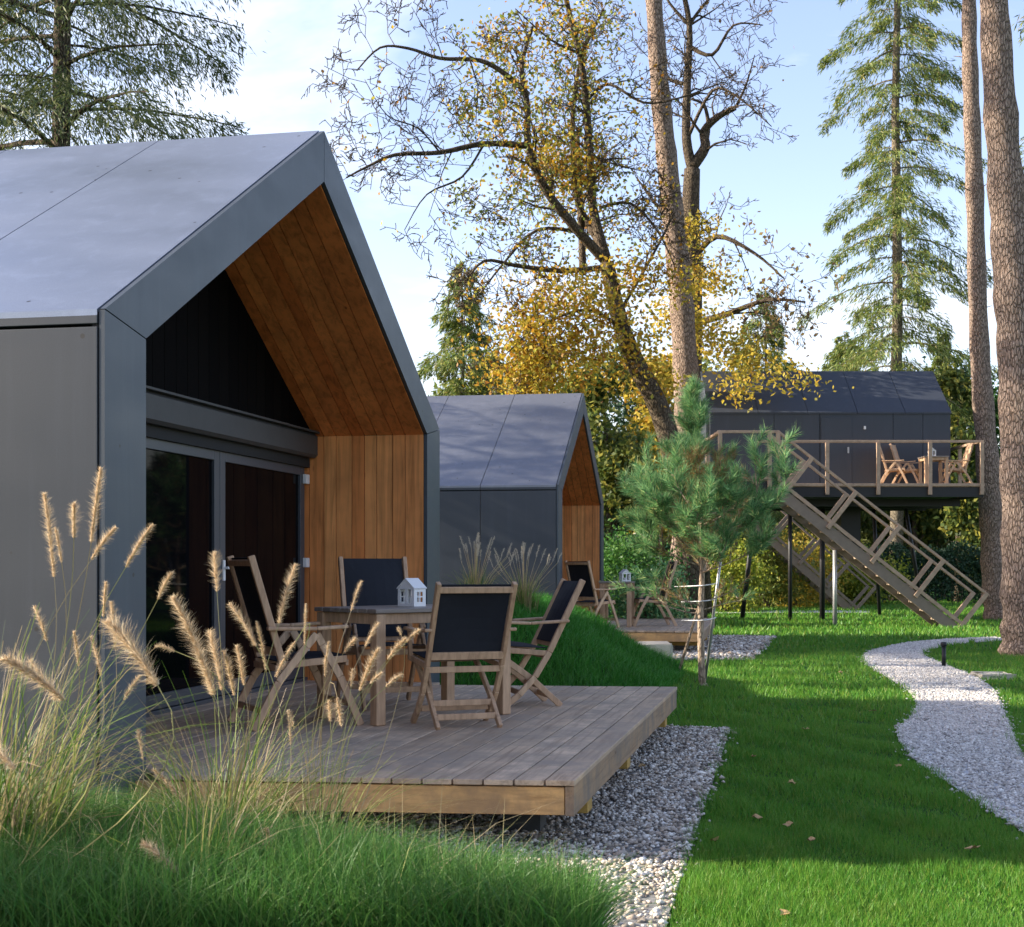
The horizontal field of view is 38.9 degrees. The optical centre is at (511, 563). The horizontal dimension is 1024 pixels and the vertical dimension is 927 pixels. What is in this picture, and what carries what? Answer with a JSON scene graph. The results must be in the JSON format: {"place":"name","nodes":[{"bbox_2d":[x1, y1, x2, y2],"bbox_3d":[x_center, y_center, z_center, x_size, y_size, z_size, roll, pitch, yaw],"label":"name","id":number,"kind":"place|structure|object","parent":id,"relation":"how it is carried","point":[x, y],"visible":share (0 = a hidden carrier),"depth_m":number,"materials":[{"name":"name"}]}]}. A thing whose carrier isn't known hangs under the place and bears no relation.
{"place":"outdoors","nodes":[
{"label":"outdoors","id":0,"kind":"place"},
{"bbox_2d":[36,709,335,879],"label":"fountain grass","id":1,"kind":"object","parent":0,"point":[145,843],"depth_m":4.24,"materials":[{"name":"green plant"}]},
{"bbox_2d":[47,551,444,832],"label":"fountain grass","id":2,"kind":"object","parent":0,"point":[206,670],"depth_m":4.94,"materials":[{"name":"beige plant"}]},
{"bbox_2d":[146,724,737,926],"bbox_3d":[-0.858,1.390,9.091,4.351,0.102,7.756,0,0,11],"label":"gravel","id":3,"kind":"structure","parent":0,"point":[699,778],"depth_m":7.89,"materials":[{"name":"grey gravel"}]},
{"bbox_2d":[0,0,1023,564],"label":"sky","id":4,"kind":"structure","parent":0,"point":[795,184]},
{"bbox_2d":[672,634,776,660],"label":"gravel","id":5,"kind":"structure","parent":0,"point":[750,645],"depth_m":23.93,"materials":[{"name":"grey gravel"}]},
{"bbox_2d":[455,574,1023,926],"bbox_3d":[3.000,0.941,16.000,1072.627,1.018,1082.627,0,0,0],"label":"ground","id":6,"kind":"structure","parent":0,"point":[717,678],"depth_m":11.95,"materials":[{"name":"green plant"}]},
{"bbox_2d":[0,0,128,150],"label":"spruce tree","id":7,"kind":"object","parent":6,"relation":"on","point":[46,58],"visible":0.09,"depth_m":24.39,"materials":[{"name":"green plant"}]},
{"bbox_2d":[0,466,249,879],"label":"fountain grass","id":8,"kind":"object","parent":6,"relation":"on","point":[24,786],"depth_m":4.45,"materials":[{"name":"beige plant"}]},
{"bbox_2d":[0,0,270,150],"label":"spruce tree","id":9,"kind":"object","parent":6,"relation":"on","point":[58,101],"visible":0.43,"depth_m":20.02,"materials":[{"name":"green plant"}]},
{"bbox_2d":[0,131,439,802],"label":"gabled cabin","id":10,"kind":"object","parent":6,"relation":"on","point":[204,351],"visible":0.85,"depth_m":10.09,"materials":[{"name":"black metal"}]},
{"bbox_2d":[146,437,219,711],"bbox_3d":[-2.486,0.070,10.221,0.065,1.890,1.970,0,0,12],"label":"door","id":11,"kind":"structure","parent":10,"relation":"in","point":[183,481],"depth_m":10.54,"materials":[{"name":"black glass"}]},
{"bbox_2d":[220,451,309,694],"bbox_3d":[-2.064,0.070,12.132,0.115,1.890,1.925,0,0,12],"label":"door","id":12,"kind":"structure","parent":10,"relation":"in","point":[262,501],"depth_m":12.09,"materials":[{"name":"black glass"}]},
{"bbox_2d":[191,581,462,850],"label":"fountain grass","id":13,"kind":"object","parent":6,"relation":"on","point":[361,685],"depth_m":5.27,"materials":[{"name":"beige plant"}]},
{"bbox_2d":[0,746,751,926],"bbox_3d":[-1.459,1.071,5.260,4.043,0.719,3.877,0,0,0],"label":"grass","id":14,"kind":"structure","parent":6,"relation":"on","point":[50,889],"depth_m":3.79,"materials":[{"name":"green plant"}]},
{"bbox_2d":[135,680,676,832],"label":"timber deck","id":15,"kind":"structure","parent":6,"relation":"on","point":[584,742],"depth_m":8.31,"materials":[{"name":"brown wood"}]},
{"bbox_2d":[226,555,363,731],"bbox_3d":[-1.424,0.500,9.498,0.771,1.114,0.619,0,0,-26],"label":"folding armchair","id":16,"kind":"object","parent":15,"relation":"on","point":[250,588],"visible":0.91,"depth_m":9.37,"materials":[{"name":"brown wood"}]},
{"bbox_2d":[335,556,433,710],"bbox_3d":[-0.942,0.500,10.754,0.619,1.114,0.771,0,0,-20],"label":"folding armchair","id":17,"kind":"object","parent":15,"relation":"on","point":[382,579],"visible":0.57,"depth_m":10.97,"materials":[{"name":"black fabric"}]},
{"bbox_2d":[314,604,510,725],"bbox_3d":[-0.670,0.670,10.000,1.180,0.755,0.714,0,0,-41],"label":"outdoor table","id":18,"kind":"object","parent":15,"relation":"on","point":[384,615],"visible":0.48,"depth_m":9.62,"materials":[{"name":"brown wood"}]},
{"bbox_2d":[397,578,426,606],"bbox_3d":[-0.690,0.194,9.980,0.162,0.194,0.132,0,0,38],"label":"house lantern","id":19,"kind":"object","parent":18,"relation":"on","point":[410,588],"visible":1,"depth_m":9.95,"materials":[{"name":"white plastic"}]},
{"bbox_2d":[403,581,517,730],"bbox_3d":[-0.337,0.587,9.425,0.614,0.953,0.750,0,0,-19],"label":"folding armchair","id":20,"kind":"object","parent":15,"relation":"on","point":[468,622],"visible":0.98,"depth_m":9.26,"materials":[{"name":"black fabric"}]},
{"bbox_2d":[486,578,585,705],"bbox_3d":[0.117,0.587,10.874,0.750,0.953,0.614,0,0,-14],"label":"folding armchair","id":21,"kind":"object","parent":15,"relation":"on","point":[554,619],"visible":0.66,"depth_m":10.70,"materials":[{"name":"brown wood"}]},
{"bbox_2d":[428,371,469,395],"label":"woodland tree","id":22,"kind":"object","parent":6,"relation":"on","point":[435,386],"depth_m":61.88,"materials":[{"name":"green plant"}]},
{"bbox_2d":[416,259,505,395],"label":"spruce tree","id":23,"kind":"object","parent":6,"relation":"on","point":[446,364],"visible":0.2,"depth_m":51.66,"materials":[{"name":"green plant"}]},
{"bbox_2d":[447,532,515,583],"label":"feather grass","id":24,"kind":"object","parent":6,"relation":"on","point":[475,573],"depth_m":14.90,"materials":[{"name":"beige plant"}]},
{"bbox_2d":[460,337,519,394],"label":"woodland tree","id":25,"kind":"object","parent":6,"relation":"on","point":[492,354],"visible":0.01,"depth_m":59.51,"materials":[{"name":"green plant"}]},
{"bbox_2d":[427,393,603,616],"bbox_3d":[-2.184,-0.755,26.382,7.030,4.570,6.450,0,0,10],"label":"gabled cabin","id":26,"kind":"object","parent":6,"relation":"on","point":[517,470],"visible":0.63,"depth_m":23.61,"materials":[{"name":"black metal"}]},
{"bbox_2d":[487,541,561,612],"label":"feather grass","id":27,"kind":"object","parent":6,"relation":"on","point":[526,596],"depth_m":15.01,"materials":[{"name":"beige plant"}]},
{"bbox_2d":[301,0,761,617],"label":"autumn oak","id":28,"kind":"object","parent":6,"relation":"on","point":[577,172],"visible":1,"depth_m":33.18,"materials":[{"name":"yellow plant"}]},
{"bbox_2d":[493,331,604,529],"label":"woodland tree","id":29,"kind":"object","parent":6,"relation":"on","point":[528,391],"depth_m":58.28,"materials":[{"name":"yellow plant"}]},
{"bbox_2d":[440,591,688,687],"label":"grass","id":30,"kind":"structure","parent":6,"relation":"on","point":[590,634],"depth_m":14.54,"materials":[{"name":"green plant"}]},
{"bbox_2d":[556,338,659,552],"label":"woodland tree","id":31,"kind":"object","parent":6,"relation":"on","point":[615,449],"visible":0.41,"depth_m":49.10,"materials":[{"name":"green plant"}]},
{"bbox_2d":[604,389,673,539],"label":"woodland tree","id":32,"kind":"object","parent":6,"relation":"on","point":[618,406],"visible":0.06,"depth_m":63.39,"materials":[{"name":"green plant"}]},
{"bbox_2d":[586,546,698,618],"bbox_3d":[2.557,0.554,28.133,2.350,1.888,1.869,0,0,0],"label":"garden shrub","id":33,"kind":"object","parent":6,"relation":"on","point":[651,610],"visible":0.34,"depth_m":28.00,"materials":[{"name":"green plant"}]},
{"bbox_2d":[604,518,696,617],"bbox_3d":[2.771,0.211,33.573,3.087,2.567,2.833,0,0,0],"label":"round shrub","id":34,"kind":"object","parent":6,"relation":"on","point":[612,554],"visible":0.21,"depth_m":33.11,"materials":[{"name":"green plant"}]},
{"bbox_2d":[636,641,672,656],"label":"stone block","id":35,"kind":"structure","parent":6,"relation":"on","point":[665,646],"depth_m":20.98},
{"bbox_2d":[597,617,714,650],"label":"timber deck","id":36,"kind":"structure","parent":6,"relation":"on","point":[654,629],"depth_m":23.37,"materials":[{"name":"brown wood"}]},
{"bbox_2d":[564,560,619,627],"bbox_3d":[1.312,0.500,23.661,0.771,1.114,0.619,0,0,-44],"label":"folding armchair","id":37,"kind":"object","parent":36,"relation":"on","point":[577,570],"visible":0.76,"depth_m":23.48,"materials":[{"name":"black fabric"}]},
{"bbox_2d":[599,581,634,626],"bbox_3d":[1.777,0.670,24.446,0.550,0.755,0.694,0,0,10],"label":"outdoor table","id":38,"kind":"object","parent":36,"relation":"on","point":[630,606],"visible":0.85,"depth_m":24.16,"materials":[{"name":"brown wood"}]},
{"bbox_2d":[619,569,630,580],"bbox_3d":[1.897,0.189,24.346,0.170,0.204,0.139,0,0,-20],"label":"house lantern","id":39,"kind":"object","parent":38,"relation":"on","point":[622,573],"visible":0.95,"depth_m":24.31,"materials":[{"name":"white plastic"}]},
{"bbox_2d":[633,561,677,626],"bbox_3d":[2.384,0.500,24.646,0.771,1.114,0.619,0,0,-6],"label":"folding armchair","id":40,"kind":"object","parent":36,"relation":"on","point":[637,601],"visible":0.72,"depth_m":24.42,"materials":[{"name":"brown wood"}]},
{"bbox_2d":[613,342,713,551],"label":"woodland tree","id":41,"kind":"object","parent":6,"relation":"on","point":[646,422],"visible":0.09,"depth_m":56.78,"materials":[{"name":"yellow plant"}]},
{"bbox_2d":[645,0,698,615],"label":"pine tree","id":42,"kind":"object","parent":6,"relation":"on","point":[684,356],"visible":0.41,"depth_m":36.76,"materials":[{"name":"brown plant"}]},
{"bbox_2d":[613,532,743,566],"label":"hedge","id":43,"kind":"object","parent":6,"relation":"on","point":[669,546],"visible":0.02,"depth_m":54.82,"materials":[{"name":"green plant"}]},
{"bbox_2d":[678,606,697,670],"bbox_3d":[2.081,0.930,17.159,0.376,1.011,0.035,0,0,35],"label":"support stake","id":44,"kind":"object","parent":6,"relation":"on","point":[688,641],"visible":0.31,"depth_m":17.14,"materials":[{"name":"brown wood"}]},
{"bbox_2d":[670,351,727,412],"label":"woodland tree","id":45,"kind":"object","parent":6,"relation":"on","point":[706,362],"visible":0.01,"depth_m":66.44,"materials":[{"name":"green plant"}]},
{"bbox_2d":[608,371,802,684],"bbox_3d":[2.079,-0.395,16.715,2.053,3.690,2.261,0,0,-21],"label":"young pine","id":46,"kind":"object","parent":6,"relation":"on","point":[688,476],"visible":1,"depth_m":16.42,"materials":[{"name":"green plant"}]},
{"bbox_2d":[705,561,721,680],"bbox_3d":[2.381,0.555,17.084,0.034,1.758,0.509,0,0,-20],"label":"support stake","id":47,"kind":"object","parent":6,"relation":"on","point":[711,627],"visible":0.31,"depth_m":17.11,"materials":[{"name":"brown wood"}]},
{"bbox_2d":[675,583,715,620],"bbox_3d":[2.097,0.450,16.933,0.512,0.451,0.457,0,0,22],"label":"tie string","id":48,"kind":"object","parent":47,"relation":"attached to","point":[698,601],"visible":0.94,"depth_m":16.79,"materials":[{"name":"white plastic"}]},
{"bbox_2d":[668,532,781,612],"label":"garden shrub","id":49,"kind":"object","parent":6,"relation":"on","point":[737,568],"visible":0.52,"depth_m":42.50,"materials":[{"name":"green plant"}]},
{"bbox_2d":[606,0,853,614],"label":"bare tree","id":50,"kind":"object","parent":6,"relation":"on","point":[691,188],"visible":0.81,"depth_m":38.85,"materials":[{"name":"yellow plant"}]},
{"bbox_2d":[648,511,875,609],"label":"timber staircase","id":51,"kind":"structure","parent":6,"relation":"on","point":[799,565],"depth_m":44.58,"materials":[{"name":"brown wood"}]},
{"bbox_2d":[720,520,831,609],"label":"garden shrub","id":52,"kind":"object","parent":6,"relation":"on","point":[781,570],"visible":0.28,"depth_m":45.49,"materials":[{"name":"green plant"}]},
{"bbox_2d":[726,290,826,597],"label":"spruce tree","id":53,"kind":"object","parent":6,"relation":"on","point":[780,349],"visible":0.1,"depth_m":57.76,"materials":[{"name":"green plant"}]},
{"bbox_2d":[604,512,972,590],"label":"wood","id":54,"kind":"object","parent":6,"relation":"on","point":[786,527],"depth_m":77.86,"materials":[{"name":"green plant"}]},
{"bbox_2d":[765,523,867,607],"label":"garden shrub","id":55,"kind":"object","parent":6,"relation":"on","point":[812,590],"visible":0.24,"depth_m":47.72,"materials":[{"name":"green plant"}]},
{"bbox_2d":[646,809,1023,926],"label":"grass","id":56,"kind":"structure","parent":6,"relation":"on","point":[702,885],"depth_m":6.56,"materials":[{"name":"green plant"}]},
{"bbox_2d":[779,909,789,914],"bbox_3d":[1.077,1.380,5.730,0.044,0.020,0.050,0,0,15],"label":"fallen leaf","id":57,"kind":"object","parent":56,"relation":"on","point":[785,912],"visible":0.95,"depth_m":5.74,"materials":[{"name":"brown plant"}]},
{"bbox_2d":[783,821,792,826],"bbox_3d":[1.461,1.377,7.688,0.056,0.022,0.042,-9,6,38],"label":"fallen leaf","id":58,"kind":"object","parent":56,"relation":"on","point":[788,823],"visible":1,"depth_m":7.69,"materials":[{"name":"brown plant"}]},
{"bbox_2d":[965,845,979,848],"bbox_3d":[2.239,1.377,7.059,0.059,0.018,0.079,0,-10,-42],"label":"fallen leaf","id":59,"kind":"object","parent":56,"relation":"on","point":[971,847],"visible":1,"depth_m":7.05,"materials":[{"name":"brown plant"}]},
{"bbox_2d":[699,371,988,627],"bbox_3d":[8.000,-1.719,36.121,6.800,6.702,7.558,0,0,0],"label":"stilt cabin","id":60,"kind":"object","parent":6,"relation":"on","point":[847,429],"visible":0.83,"depth_m":36.50,"materials":[{"name":"black metal"}]},
{"bbox_2d":[821,417,851,482],"bbox_3d":[8.165,-2.795,36.468,0.770,1.790,0.056,0,0,0],"label":"door","id":61,"kind":"structure","parent":60,"relation":"in","point":[832,428],"depth_m":36.47,"materials":[{"name":"grey metal"}]},
{"bbox_2d":[880,446,907,482],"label":"folding armchair","id":62,"kind":"object","parent":60,"relation":"on","point":[887,471],"visible":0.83,"depth_m":35.54,"materials":[{"name":"brown wood"}]},
{"bbox_2d":[889,444,922,482],"bbox_3d":[9.846,-2.439,36.102,0.771,1.114,0.619,0,0,27],"label":"folding armchair","id":63,"kind":"object","parent":60,"relation":"on","point":[909,469],"visible":0.81,"depth_m":36.00,"materials":[{"name":"brown wood"}]},
{"bbox_2d":[918,456,948,482],"bbox_3d":[10.350,-2.262,35.600,0.600,0.740,0.594,0,0,0],"label":"outdoor table","id":64,"kind":"object","parent":60,"relation":"on","point":[939,459],"visible":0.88,"depth_m":35.35,"materials":[{"name":"brown wood"}]},
{"bbox_2d":[942,443,973,482],"bbox_3d":[10.954,-2.439,35.750,0.771,1.114,0.619,0,0,3],"label":"folding armchair","id":65,"kind":"object","parent":60,"relation":"on","point":[965,460],"visible":0.84,"depth_m":35.57,"materials":[{"name":"brown wood"}]},
{"bbox_2d":[667,713,1023,822],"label":"grass","id":66,"kind":"structure","parent":6,"relation":"on","point":[917,772],"depth_m":9.57,"materials":[{"name":"green plant"}]},
{"bbox_2d":[668,645,1023,724],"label":"grass","id":67,"kind":"structure","parent":6,"relation":"on","point":[796,688],"depth_m":16.52,"materials":[{"name":"green plant"}]},
{"bbox_2d":[786,330,929,597],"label":"spruce tree","id":68,"kind":"object","parent":6,"relation":"on","point":[836,340],"visible":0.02,"depth_m":61.36,"materials":[{"name":"green plant"}]},
{"bbox_2d":[802,539,921,605],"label":"garden shrub","id":69,"kind":"object","parent":6,"relation":"on","point":[850,593],"visible":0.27,"depth_m":49.45,"materials":[{"name":"green plant"}]},
{"bbox_2d":[795,539,981,603],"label":"bush","id":70,"kind":"object","parent":6,"relation":"on","point":[952,557],"visible":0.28,"depth_m":51.78,"materials":[{"name":"green plant"}]},
{"bbox_2d":[795,0,998,600],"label":"spruce tree","id":71,"kind":"object","parent":6,"relation":"on","point":[897,200],"visible":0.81,"depth_m":54.74,"materials":[{"name":"green plant"}]},
{"bbox_2d":[861,506,952,590],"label":"woodland tree","id":72,"kind":"object","parent":6,"relation":"on","point":[923,521],"visible":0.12,"depth_m":57.91,"materials":[{"name":"green plant"}]},
{"bbox_2d":[872,336,981,597],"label":"spruce tree","id":73,"kind":"object","parent":6,"relation":"on","point":[936,362],"visible":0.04,"depth_m":59.62,"materials":[{"name":"green plant"}]},
{"bbox_2d":[941,642,946,665],"bbox_3d":[5.919,1.250,19.861,0.083,0.360,0.083,0,0,0],"label":"path light","id":74,"kind":"object","parent":6,"relation":"on","point":[943,644],"visible":0.91,"depth_m":19.84,"materials":[{"name":"black metal"}]},
{"bbox_2d":[913,355,999,593],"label":"woodland tree","id":75,"kind":"object","parent":6,"relation":"on","point":[966,369],"depth_m":65.76,"materials":[{"name":"green plant"}]},
{"bbox_2d":[933,356,997,601],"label":"woodland tree","id":76,"kind":"object","parent":6,"relation":"on","point":[960,521],"visible":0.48,"depth_m":53.29,"materials":[{"name":"green plant"}]},
{"bbox_2d":[954,0,1002,619],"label":"pine tree","id":77,"kind":"object","parent":6,"relation":"on","point":[990,500],"visible":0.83,"depth_m":36.79,"materials":[{"name":"brown plant"}]},
{"bbox_2d":[970,378,999,526],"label":"woodland tree","id":78,"kind":"object","parent":6,"relation":"on","point":[995,389],"visible":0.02,"depth_m":60.60,"materials":[{"name":"green plant"}]},
{"bbox_2d":[969,671,1016,679],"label":"stone block","id":79,"kind":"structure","parent":6,"relation":"on","point":[982,674],"depth_m":17.95,"materials":[{"name":"grey stone"}]},
{"bbox_2d":[980,0,1023,655],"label":"pine tree","id":80,"kind":"object","parent":6,"relation":"on","point":[1005,184],"visible":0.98,"depth_m":22.60,"materials":[{"name":"brown plant"}]},
{"bbox_2d":[1011,14,1023,170],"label":"spruce tree","id":81,"kind":"object","parent":6,"relation":"on","point":[1021,38],"visible":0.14,"depth_m":24.21,"materials":[{"name":"green plant"}]},
{"bbox_2d":[716,610,868,612],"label":"path","id":82,"kind":"structure","parent":0,"point":[803,611],"depth_m":42.34,"materials":[{"name":"grey gravel"}]},
{"bbox_2d":[707,595,1002,649],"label":"grass","id":83,"kind":"structure","parent":0,"point":[839,640],"depth_m":31.93,"materials":[{"name":"green plant"}]},
{"bbox_2d":[856,636,1023,838],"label":"path","id":84,"kind":"structure","parent":0,"point":[1013,805],"depth_m":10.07,"materials":[{"name":"grey gravel"}]}
]}

